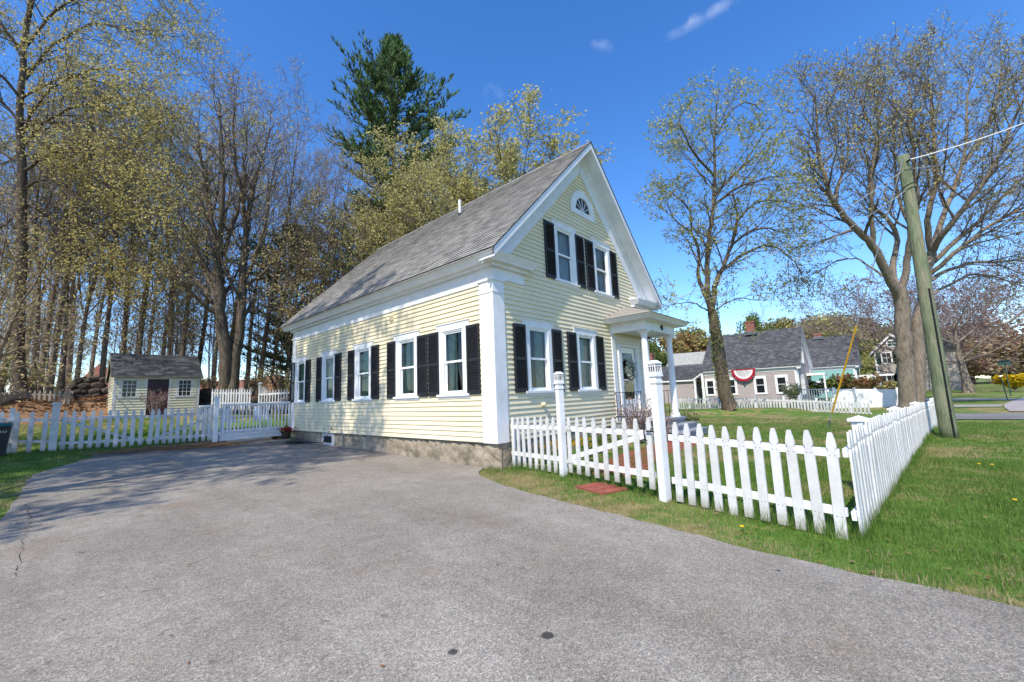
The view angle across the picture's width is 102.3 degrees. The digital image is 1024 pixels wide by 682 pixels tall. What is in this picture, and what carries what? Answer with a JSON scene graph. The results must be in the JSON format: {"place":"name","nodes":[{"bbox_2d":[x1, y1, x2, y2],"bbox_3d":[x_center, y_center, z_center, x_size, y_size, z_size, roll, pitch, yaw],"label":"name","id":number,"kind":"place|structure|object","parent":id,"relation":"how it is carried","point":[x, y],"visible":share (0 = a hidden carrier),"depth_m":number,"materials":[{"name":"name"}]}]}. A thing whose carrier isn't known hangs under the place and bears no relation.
{"place":"outdoors","nodes":[
{"label":"outdoors","id":0,"kind":"place"},
{"bbox_2d":[0,417,203,462],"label":"back lawn grass","id":1,"kind":"structure","parent":0,"point":[31,454],"depth_m":14.12,"materials":[{"name":"plant"}]},
{"bbox_2d":[0,438,1023,681],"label":"driveway","id":2,"kind":"structure","parent":0,"point":[203,570],"depth_m":3.26,"materials":[{"name":"asphalt"}]},
{"bbox_2d":[83,438,282,455],"bbox_3d":[-10.871,3.699,14.672,1.863,0.216,6.476,-7,-9,30],"label":"mulch strip","id":3,"kind":"object","parent":2,"relation":"on","point":[171,445],"visible":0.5,"depth_m":14.46,"materials":[{"name":"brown wood"}]},
{"bbox_2d":[96,438,289,455],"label":"wood chips","id":4,"kind":"object","parent":3,"relation":"on","point":[176,447],"visible":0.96,"depth_m":13.44,"materials":[{"name":"wood"}]},
{"bbox_2d":[0,378,1023,607],"bbox_3d":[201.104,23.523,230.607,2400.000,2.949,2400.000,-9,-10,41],"label":"ground","id":5,"kind":"structure","parent":0,"point":[988,389],"depth_m":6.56,"materials":[{"name":"green plant"}]},
{"bbox_2d":[0,408,50,453],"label":"picket fence","id":6,"kind":"object","parent":5,"relation":"on","point":[14,441],"visible":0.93,"depth_m":12.76,"materials":[{"name":"paint"}]},
{"bbox_2d":[0,357,63,393],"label":"undergrowth bush","id":7,"kind":"object","parent":5,"relation":"on","point":[34,379],"visible":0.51,"depth_m":25.00,"materials":[{"name":"brown plant"}]},
{"bbox_2d":[0,259,86,396],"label":"sapling","id":8,"kind":"object","parent":5,"relation":"on","point":[57,287],"visible":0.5,"depth_m":27.20,"materials":[{"name":"brown plant"}]},
{"bbox_2d":[0,455,88,518],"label":"grass","id":9,"kind":"structure","parent":5,"relation":"on","point":[21,471],"depth_m":9.83,"materials":[{"name":"plant"}]},
{"bbox_2d":[0,66,93,395],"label":"bare tree","id":10,"kind":"object","parent":5,"relation":"on","point":[38,285],"visible":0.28,"depth_m":27.78,"materials":[{"name":"brown plant"}]},
{"bbox_2d":[0,134,93,393],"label":"bare tree","id":11,"kind":"object","parent":5,"relation":"on","point":[29,228],"visible":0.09,"depth_m":40.39,"materials":[{"name":"brown plant"}]},
{"bbox_2d":[0,234,106,375],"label":"sapling","id":12,"kind":"object","parent":5,"relation":"on","point":[52,324],"visible":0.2,"depth_m":30.81,"materials":[{"name":"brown plant"}]},
{"bbox_2d":[48,402,61,450],"bbox_3d":[-14.591,2.802,13.134,0.240,1.670,0.240,-9,-10,41],"label":"gate post","id":13,"kind":"object","parent":5,"relation":"on","point":[54,426],"visible":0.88,"depth_m":13.09,"materials":[{"name":"white paint"}]},
{"bbox_2d":[58,409,145,449],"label":"picket fence","id":14,"kind":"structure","parent":13,"relation":"attached to","point":[131,439],"depth_m":13.72,"materials":[{"name":"paint"}]},
{"bbox_2d":[0,88,111,393],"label":"bare tree","id":15,"kind":"object","parent":5,"relation":"on","point":[61,383],"visible":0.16,"depth_m":28.01,"materials":[{"name":"brown plant"}]},
{"bbox_2d":[0,181,125,410],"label":"leaning tree","id":16,"kind":"object","parent":5,"relation":"on","point":[16,315],"visible":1,"depth_m":19.34,"materials":[{"name":"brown plant"}]},
{"bbox_2d":[0,218,126,364],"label":"sapling","id":17,"kind":"object","parent":5,"relation":"on","point":[12,278],"visible":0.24,"depth_m":29.11,"materials":[{"name":"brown plant"}]},
{"bbox_2d":[0,35,133,390],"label":"bare tree","id":18,"kind":"object","parent":5,"relation":"on","point":[69,356],"visible":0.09,"depth_m":40.47,"materials":[{"name":"brown plant"}]},
{"bbox_2d":[11,72,149,396],"bbox_3d":[-33.676,-8.146,32.596,8.413,26.245,8.650,5,-10,-42],"label":"bare tree","id":19,"kind":"object","parent":5,"relation":"on","point":[44,345],"visible":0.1,"depth_m":30.53,"materials":[{"name":"brown plant"}]},
{"bbox_2d":[65,376,108,398],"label":"stone wall","id":20,"kind":"structure","parent":5,"relation":"on","point":[93,386],"depth_m":23.18,"materials":[{"name":"stone"}]},
{"bbox_2d":[11,61,164,393],"bbox_3d":[-28.611,-7.543,28.529,7.429,23.173,7.637,0,-8,-19],"label":"bare tree","id":21,"kind":"object","parent":5,"relation":"on","point":[65,284],"visible":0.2,"depth_m":27.10,"materials":[{"name":"brown plant"}]},
{"bbox_2d":[42,135,165,383],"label":"bare tree","id":22,"kind":"object","parent":5,"relation":"on","point":[80,348],"visible":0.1,"depth_m":29.04,"materials":[{"name":"brown plant"}]},
{"bbox_2d":[0,0,237,395],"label":"overhanging tree","id":23,"kind":"object","parent":5,"relation":"on","point":[152,118],"visible":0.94,"depth_m":23.60,"materials":[{"name":"green plant"}]},
{"bbox_2d":[76,247,167,353],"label":"sapling","id":24,"kind":"object","parent":5,"relation":"on","point":[125,341],"visible":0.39,"depth_m":31.43,"materials":[{"name":"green plant"}]},
{"bbox_2d":[60,85,183,353],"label":"bare tree","id":25,"kind":"object","parent":5,"relation":"on","point":[124,317],"visible":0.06,"depth_m":35.17,"materials":[{"name":"brown plant"}]},
{"bbox_2d":[28,89,228,353],"bbox_3d":[-28.590,-7.023,31.687,10.967,22.979,11.626,5,-11,-43],"label":"budding tree","id":26,"kind":"object","parent":5,"relation":"on","point":[141,334],"visible":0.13,"depth_m":31.14,"materials":[{"name":"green plant"}]},
{"bbox_2d":[59,87,206,395],"bbox_3d":[-27.092,-7.433,29.541,7.461,23.275,7.671,-7,-9,32],"label":"bare tree","id":27,"kind":"object","parent":5,"relation":"on","point":[103,361],"visible":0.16,"depth_m":28.85,"materials":[{"name":"brown plant"}]},
{"bbox_2d":[105,353,203,416],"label":"garden shed","id":28,"kind":"structure","parent":5,"relation":"on","point":[130,378],"depth_m":21.23,"materials":[{"name":"white paint"}]},
{"bbox_2d":[117,379,140,397],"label":"window","id":29,"kind":"structure","parent":28,"relation":"in","point":[129,387],"depth_m":20.26,"materials":[{"name":"white paint"}]},
{"bbox_2d":[145,379,168,414],"bbox_3d":[-18.056,2.839,20.998,0.110,1.792,0.838,-9,-10,41],"label":"door","id":30,"kind":"structure","parent":28,"relation":"in","point":[154,385],"depth_m":21.06,"materials":[{"name":"wood"}]},
{"bbox_2d":[101,68,214,354],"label":"bare tree","id":31,"kind":"object","parent":5,"relation":"on","point":[169,294],"visible":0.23,"depth_m":30.00,"materials":[{"name":"brown plant"}]},
{"bbox_2d":[120,252,211,354],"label":"sapling","id":32,"kind":"object","parent":5,"relation":"on","point":[158,312],"visible":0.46,"depth_m":27.90,"materials":[{"name":"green plant"}]},
{"bbox_2d":[61,51,273,355],"bbox_3d":[-26.032,-8.597,32.926,12.485,26.159,13.234,2,-9,-27],"label":"budding tree","id":33,"kind":"object","parent":5,"relation":"on","point":[253,237],"visible":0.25,"depth_m":32.38,"materials":[{"name":"brown plant"}]},
{"bbox_2d":[121,222,214,355],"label":"sapling","id":34,"kind":"object","parent":5,"relation":"on","point":[176,343],"visible":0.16,"depth_m":31.71,"materials":[{"name":"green plant"}]},
{"bbox_2d":[135,256,215,355],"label":"sapling","id":35,"kind":"object","parent":5,"relation":"on","point":[176,314],"visible":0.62,"depth_m":27.24,"materials":[{"name":"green plant"}]},
{"bbox_2d":[156,230,258,388],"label":"sapling","id":36,"kind":"object","parent":5,"relation":"on","point":[193,309],"visible":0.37,"depth_m":27.96,"materials":[{"name":"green plant"}]},
{"bbox_2d":[160,222,258,387],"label":"sapling","id":37,"kind":"object","parent":5,"relation":"on","point":[209,335],"visible":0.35,"depth_m":28.68,"materials":[{"name":"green plant"}]},
{"bbox_2d":[121,35,330,399],"bbox_3d":[-16.484,-6.320,23.506,13.932,19.285,7.350,-7,-9,31],"label":"forked tree","id":38,"kind":"object","parent":5,"relation":"on","point":[229,365],"visible":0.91,"depth_m":22.42,"materials":[{"name":"brown plant"}]},
{"bbox_2d":[160,69,295,365],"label":"bare tree","id":39,"kind":"object","parent":5,"relation":"on","point":[201,348],"visible":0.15,"depth_m":36.21,"materials":[{"name":"brown plant"}]},
{"bbox_2d":[211,389,251,410],"bbox_3d":[-13.739,2.874,20.173,1.834,1.110,0.074,-1,-8,-7],"label":"picket fence","id":40,"kind":"object","parent":5,"relation":"on","point":[221,393],"visible":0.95,"depth_m":20.17,"materials":[{"name":"paint"}]},
{"bbox_2d":[180,72,293,345],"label":"bare tree","id":41,"kind":"object","parent":5,"relation":"on","point":[249,189],"visible":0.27,"depth_m":37.59,"materials":[{"name":"brown plant"}]},
{"bbox_2d":[199,396,289,441],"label":"gate","id":42,"kind":"structure","parent":5,"relation":"on","point":[248,433],"depth_m":16.25,"materials":[{"name":"white paint"}]},
{"bbox_2d":[146,407,219,444],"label":"picket fence","id":43,"kind":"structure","parent":42,"relation":"attached to","point":[162,436],"depth_m":14.87,"materials":[{"name":"paint"}]},
{"bbox_2d":[225,276,284,394],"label":"sapling","id":44,"kind":"object","parent":5,"relation":"on","point":[261,329],"visible":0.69,"depth_m":29.17,"materials":[{"name":"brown plant"}]},
{"bbox_2d":[224,396,290,414],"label":"stone wall","id":45,"kind":"structure","parent":5,"relation":"on","point":[254,399],"depth_m":22.15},
{"bbox_2d":[229,133,311,391],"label":"bare tree","id":46,"kind":"object","parent":5,"relation":"on","point":[247,366],"visible":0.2,"depth_m":39.67,"materials":[{"name":"brown plant"}]},
{"bbox_2d":[248,248,303,368],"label":"sapling","id":47,"kind":"object","parent":5,"relation":"on","point":[274,309],"visible":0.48,"depth_m":32.94,"materials":[{"name":"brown plant"}]},
{"bbox_2d":[224,221,340,386],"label":"tree","id":48,"kind":"object","parent":5,"relation":"on","point":[280,358],"visible":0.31,"depth_m":35.72,"materials":[{"name":"plant"}]},
{"bbox_2d":[207,54,359,394],"bbox_3d":[-17.302,-9.764,32.819,8.661,28.458,10.287,-8,-9,36],"label":"bare tree","id":49,"kind":"object","parent":5,"relation":"on","point":[264,345],"visible":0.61,"depth_m":32.44,"materials":[{"name":"brown plant"}]},
{"bbox_2d":[273,138,346,306],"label":"bare tree","id":50,"kind":"object","parent":5,"relation":"on","point":[318,176],"visible":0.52,"depth_m":32.20,"materials":[{"name":"brown plant"}]},
{"bbox_2d":[245,181,389,303],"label":"budding tree","id":51,"kind":"object","parent":5,"relation":"on","point":[334,248],"visible":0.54,"depth_m":23.58,"materials":[{"name":"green plant"}]},
{"bbox_2d":[268,112,387,300],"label":"bare tree","id":52,"kind":"object","parent":5,"relation":"on","point":[331,221],"visible":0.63,"depth_m":29.78,"materials":[{"name":"brown plant"}]},
{"bbox_2d":[282,99,379,285],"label":"bare tree","id":53,"kind":"object","parent":5,"relation":"on","point":[341,187],"visible":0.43,"depth_m":32.45,"materials":[{"name":"brown plant"}]},
{"bbox_2d":[262,203,404,335],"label":"budding tree","id":54,"kind":"object","parent":5,"relation":"on","point":[341,266],"visible":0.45,"depth_m":24.09,"materials":[{"name":"green plant"}]},
{"bbox_2d":[289,193,401,347],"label":"tree","id":55,"kind":"object","parent":5,"relation":"on","point":[336,259],"visible":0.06,"depth_m":33.40,"materials":[{"name":"green plant"}]},
{"bbox_2d":[284,152,412,274],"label":"budding tree","id":56,"kind":"object","parent":5,"relation":"on","point":[366,245],"visible":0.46,"depth_m":24.64,"materials":[{"name":"green plant"}]},
{"bbox_2d":[304,144,448,294],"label":"budding tree","id":57,"kind":"object","parent":5,"relation":"on","point":[360,196],"visible":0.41,"depth_m":24.93,"materials":[{"name":"green plant"}]},
{"bbox_2d":[310,28,470,286],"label":"pine tree","id":58,"kind":"object","parent":5,"relation":"on","point":[392,61],"visible":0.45,"depth_m":32.91,"materials":[{"name":"green plant"}]},
{"bbox_2d":[355,157,461,247],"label":"yellow green tree","id":59,"kind":"object","parent":5,"relation":"on","point":[428,182],"visible":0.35,"depth_m":23.81,"materials":[{"name":"green plant"}]},
{"bbox_2d":[362,111,500,232],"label":"yellow green tree","id":60,"kind":"object","parent":5,"relation":"on","point":[444,148],"visible":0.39,"depth_m":27.27,"materials":[{"name":"green plant"}]},
{"bbox_2d":[437,144,545,208],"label":"yellow green tree","id":61,"kind":"object","parent":5,"relation":"on","point":[500,165],"visible":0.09,"depth_m":27.44,"materials":[{"name":"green plant"}]},
{"bbox_2d":[279,141,707,469],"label":"yellow house","id":62,"kind":"structure","parent":5,"relation":"on","point":[463,334],"depth_m":12.32,"materials":[{"name":"wood"}]},
{"bbox_2d":[289,356,310,404],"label":"window","id":63,"kind":"structure","parent":62,"relation":"in","point":[301,374],"depth_m":17.15,"materials":[{"name":"white paint"}]},
{"bbox_2d":[315,349,341,403],"bbox_3d":[-6.540,1.399,15.497,2.020,2.038,0.840,-9,-10,41],"label":"window","id":64,"kind":"structure","parent":62,"relation":"in","point":[328,366],"depth_m":15.44,"materials":[{"name":"white paint"}]},
{"bbox_2d":[347,340,378,402],"bbox_3d":[-4.653,1.097,13.808,2.020,2.038,0.840,-9,-10,41],"label":"window","id":65,"kind":"structure","parent":62,"relation":"in","point":[363,361],"depth_m":13.72,"materials":[{"name":"white paint"}]},
{"bbox_2d":[387,330,427,400],"bbox_3d":[-2.796,0.800,12.146,2.020,2.038,0.840,-9,-10,41],"label":"window","id":66,"kind":"structure","parent":62,"relation":"in","point":[407,355],"depth_m":12.05,"materials":[{"name":"white paint"}]},
{"bbox_2d":[428,318,480,398],"bbox_3d":[-1.264,0.555,10.776,2.020,2.038,0.840,-9,-10,41],"label":"window","id":67,"kind":"structure","parent":62,"relation":"in","point":[454,371],"depth_m":10.71,"materials":[{"name":"white paint"}]},
{"bbox_2d":[512,318,564,395],"bbox_3d":[0.454,0.515,10.981,0.840,2.038,2.020,-9,-10,41],"label":"window","id":68,"kind":"structure","parent":62,"relation":"in","point":[537,347],"depth_m":10.92,"materials":[{"name":"white paint"}]},
{"bbox_2d":[543,217,585,288],"bbox_3d":[1.322,-2.484,12.487,0.840,2.010,2.020,-9,-10,41],"label":"window","id":69,"kind":"structure","parent":62,"relation":"in","point":[564,249],"depth_m":12.41,"materials":[{"name":"white paint"}]},
{"bbox_2d":[566,327,606,393],"bbox_3d":[2.001,0.682,12.681,0.840,2.038,2.020,-9,-10,41],"label":"window","id":70,"kind":"structure","parent":62,"relation":"in","point":[585,349],"depth_m":12.60,"materials":[{"name":"white paint"}]},
{"bbox_2d":[584,236,618,299],"bbox_3d":[2.757,-2.328,14.063,0.840,2.010,2.020,-9,-10,41],"label":"window","id":71,"kind":"structure","parent":62,"relation":"in","point":[601,263],"depth_m":14.01,"materials":[{"name":"white paint"}]},
{"bbox_2d":[621,347,638,417],"bbox_3d":[4.058,1.452,14.411,0.231,2.430,1.140,-9,-10,41],"label":"front door","id":72,"kind":"structure","parent":62,"relation":"in","point":[625,352],"depth_m":14.53,"materials":[{"name":"white wood"}]},
{"bbox_2d":[442,83,614,209],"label":"yellow green tree","id":73,"kind":"object","parent":5,"relation":"on","point":[530,100],"visible":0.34,"depth_m":26.56,"materials":[{"name":"green plant"}]},
{"bbox_2d":[511,417,558,472],"bbox_3d":[0.446,2.220,8.786,0.138,1.215,1.776,2,-9,-30],"label":"picket fence","id":74,"kind":"object","parent":5,"relation":"on","point":[535,455],"visible":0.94,"depth_m":8.68,"materials":[{"name":"white paint"}]},
{"bbox_2d":[553,372,567,476],"bbox_3d":[0.959,1.663,8.018,0.159,2.130,0.159,2,-9,-30],"label":"gate post","id":75,"kind":"object","parent":5,"relation":"on","point":[560,409],"visible":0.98,"depth_m":7.99,"materials":[{"name":"white paint"}]},
{"bbox_2d":[563,417,656,489],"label":"front gate","id":76,"kind":"structure","parent":75,"relation":"attached to","point":[646,435],"depth_m":6.77,"materials":[{"name":"white paint"}]},
{"bbox_2d":[575,481,628,495],"bbox_3d":[1.462,2.422,6.744,0.564,0.072,0.660,2,-9,-30],"label":"gate pad","id":77,"kind":"object","parent":5,"relation":"on","point":[601,487],"visible":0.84,"depth_m":6.68,"materials":[{"name":"red brick"}]},
{"bbox_2d":[610,393,651,442],"bbox_3d":[3.665,2.293,12.360,1.561,1.547,1.636,-2,-8,-3],"label":"barberry shrub","id":78,"kind":"object","parent":5,"relation":"on","point":[629,421],"visible":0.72,"depth_m":12.22,"materials":[{"name":"red plant"}]},
{"bbox_2d":[646,360,671,502],"bbox_3d":[2.155,1.349,5.997,0.164,2.140,0.164,2,-9,-30],"label":"gate post","id":79,"kind":"object","parent":5,"relation":"on","point":[655,374],"visible":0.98,"depth_m":5.96,"materials":[{"name":"white paint"}]},
{"bbox_2d":[650,332,699,382],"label":"leafy tree","id":80,"kind":"object","parent":5,"relation":"on","point":[685,343],"visible":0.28,"depth_m":77.43,"materials":[{"name":"green plant"}]},
{"bbox_2d":[632,65,838,410],"bbox_3d":[15.024,-6.316,25.477,15.688,21.622,9.843,-1,-8,-7],"label":"maple tree","id":81,"kind":"object","parent":5,"relation":"on","point":[726,395],"visible":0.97,"depth_m":25.68,"materials":[{"name":"brown plant"}]},
{"bbox_2d":[650,320,827,403],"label":"grey house","id":82,"kind":"structure","parent":5,"relation":"on","point":[776,358],"depth_m":44.49,"materials":[{"name":"white paint"}]},
{"bbox_2d":[668,422,848,539],"bbox_3d":[2.845,1.599,5.068,0.070,1.142,1.989,3,-10,-37],"label":"picket fence","id":83,"kind":"object","parent":5,"relation":"on","point":[837,509],"visible":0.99,"depth_m":4.87,"materials":[{"name":"white paint"}]},
{"bbox_2d":[735,396,816,411],"bbox_3d":[18.634,4.521,29.800,0.194,1.222,5.933,2,-9,-31],"label":"picket fence","id":84,"kind":"object","parent":5,"relation":"on","point":[756,400],"visible":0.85,"depth_m":29.34,"materials":[{"name":"white paint"}]},
{"bbox_2d":[798,311,883,377],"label":"leafy tree","id":85,"kind":"object","parent":5,"relation":"on","point":[865,358],"visible":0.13,"depth_m":91.98,"materials":[{"name":"green plant"}]},
{"bbox_2d":[815,398,871,413],"bbox_3d":[20.691,4.094,25.844,0.204,1.053,3.181,1,-8,-20],"label":"picket fence","id":86,"kind":"object","parent":5,"relation":"on","point":[851,405],"visible":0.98,"depth_m":25.63,"materials":[{"name":"white paint"}]},
{"bbox_2d":[806,333,896,396],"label":"teal house","id":87,"kind":"structure","parent":5,"relation":"on","point":[828,355],"depth_m":52.69,"materials":[{"name":"white paint"}]},
{"bbox_2d":[832,372,885,388],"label":"azalea bush","id":88,"kind":"object","parent":5,"relation":"on","point":[864,383],"visible":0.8,"depth_m":43.42,"materials":[{"name":"orange plant"}]},
{"bbox_2d":[832,387,897,407],"bbox_3d":[25.514,4.076,28.828,4.849,1.880,0.191,-7,-9,29],"label":"vinyl fence","id":89,"kind":"object","parent":5,"relation":"on","point":[875,397],"visible":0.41,"depth_m":29.04,"materials":[{"name":"plastic"}]},
{"bbox_2d":[842,401,933,536],"bbox_3d":[8.571,1.895,8.834,13.667,1.131,0.081,5,-10,-42],"label":"picket fence","id":90,"kind":"object","parent":5,"relation":"on","point":[891,449],"visible":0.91,"depth_m":5.59,"materials":[{"name":"white paint"}]},
{"bbox_2d":[764,225,1023,392],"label":"bare spreading tree","id":91,"kind":"object","parent":5,"relation":"on","point":[966,383],"visible":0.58,"depth_m":48.24,"materials":[{"name":"brown plant"}]},
{"bbox_2d":[766,5,1023,409],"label":"twin trunk tree","id":92,"kind":"object","parent":5,"relation":"on","point":[910,351],"visible":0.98,"depth_m":24.19,"materials":[{"name":"brown plant"}]},
{"bbox_2d":[791,263,1023,391],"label":"bare spreading tree","id":93,"kind":"object","parent":5,"relation":"on","point":[940,322],"visible":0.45,"depth_m":52.46,"materials":[{"name":"red plant"}]},
{"bbox_2d":[806,246,1023,372],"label":"bare spreading tree","id":94,"kind":"object","parent":5,"relation":"on","point":[1007,317],"visible":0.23,"depth_m":57.70,"materials":[{"name":"red plant"}]},
{"bbox_2d":[870,333,962,390],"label":"beige house","id":95,"kind":"structure","parent":5,"relation":"on","point":[953,378],"depth_m":59.12,"materials":[{"name":"grey"}]},
{"bbox_2d":[897,153,959,437],"bbox_3d":[11.664,-1.398,11.650,0.399,8.282,0.493,-9,-10,41],"label":"utility pole","id":96,"kind":"object","parent":5,"relation":"on","point":[943,401],"visible":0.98,"depth_m":11.49,"materials":[{"name":"green wood"}]},
{"bbox_2d":[827,159,903,427],"bbox_3d":[11.639,-0.986,13.744,0.062,8.185,4.478,-2,-8,0],"label":"guy wire","id":97,"kind":"object","parent":96,"relation":"attached to","point":[844,368],"visible":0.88,"depth_m":13.88,"materials":[{"name":"yellow plastic"}]},
{"bbox_2d":[943,327,1012,379],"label":"leafy tree","id":98,"kind":"object","parent":5,"relation":"on","point":[981,364],"visible":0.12,"depth_m":91.23,"materials":[{"name":"brown plant"}]},
{"bbox_2d":[959,316,1023,383],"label":"leafy tree","id":99,"kind":"object","parent":5,"relation":"on","point":[1012,349],"visible":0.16,"depth_m":97.20,"materials":[{"name":"red plant"}]},
{"bbox_2d":[0,0,1023,391],"label":"sky","id":100,"kind":"structure","parent":0,"point":[614,61],"materials":[{"name":"blue"}]},
{"bbox_2d":[590,441,696,476],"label":"brick path","id":101,"kind":"structure","parent":0,"point":[644,455],"depth_m":9.45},
{"bbox_2d":[552,441,855,530],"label":"front lawn grass","id":102,"kind":"structure","parent":0,"point":[823,474],"depth_m":7.50,"materials":[{"name":"plant"}]},
{"bbox_2d":[512,425,962,544],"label":"fence foot grass","id":103,"kind":"structure","parent":0,"point":[913,458],"depth_m":5.37,"materials":[{"name":"plant"}]},
{"bbox_2d":[665,415,868,453],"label":"front lawn grass","id":104,"kind":"structure","parent":0,"point":[796,431],"depth_m":15.60,"materials":[{"name":"plant"}]},
{"bbox_2d":[853,456,1023,574],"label":"street grass","id":105,"kind":"structure","parent":0,"point":[955,474],"depth_m":5.07,"materials":[{"name":"plant"}]},
{"bbox_2d":[917,420,1023,462],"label":"street grass","id":106,"kind":"structure","parent":0,"point":[986,432],"depth_m":10.21,"materials":[{"name":"plant"}]},
{"bbox_2d":[955,413,1023,418],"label":"side drive","id":107,"kind":"structure","parent":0,"point":[989,415],"depth_m":17.89,"materials":[{"name":"concrete"}]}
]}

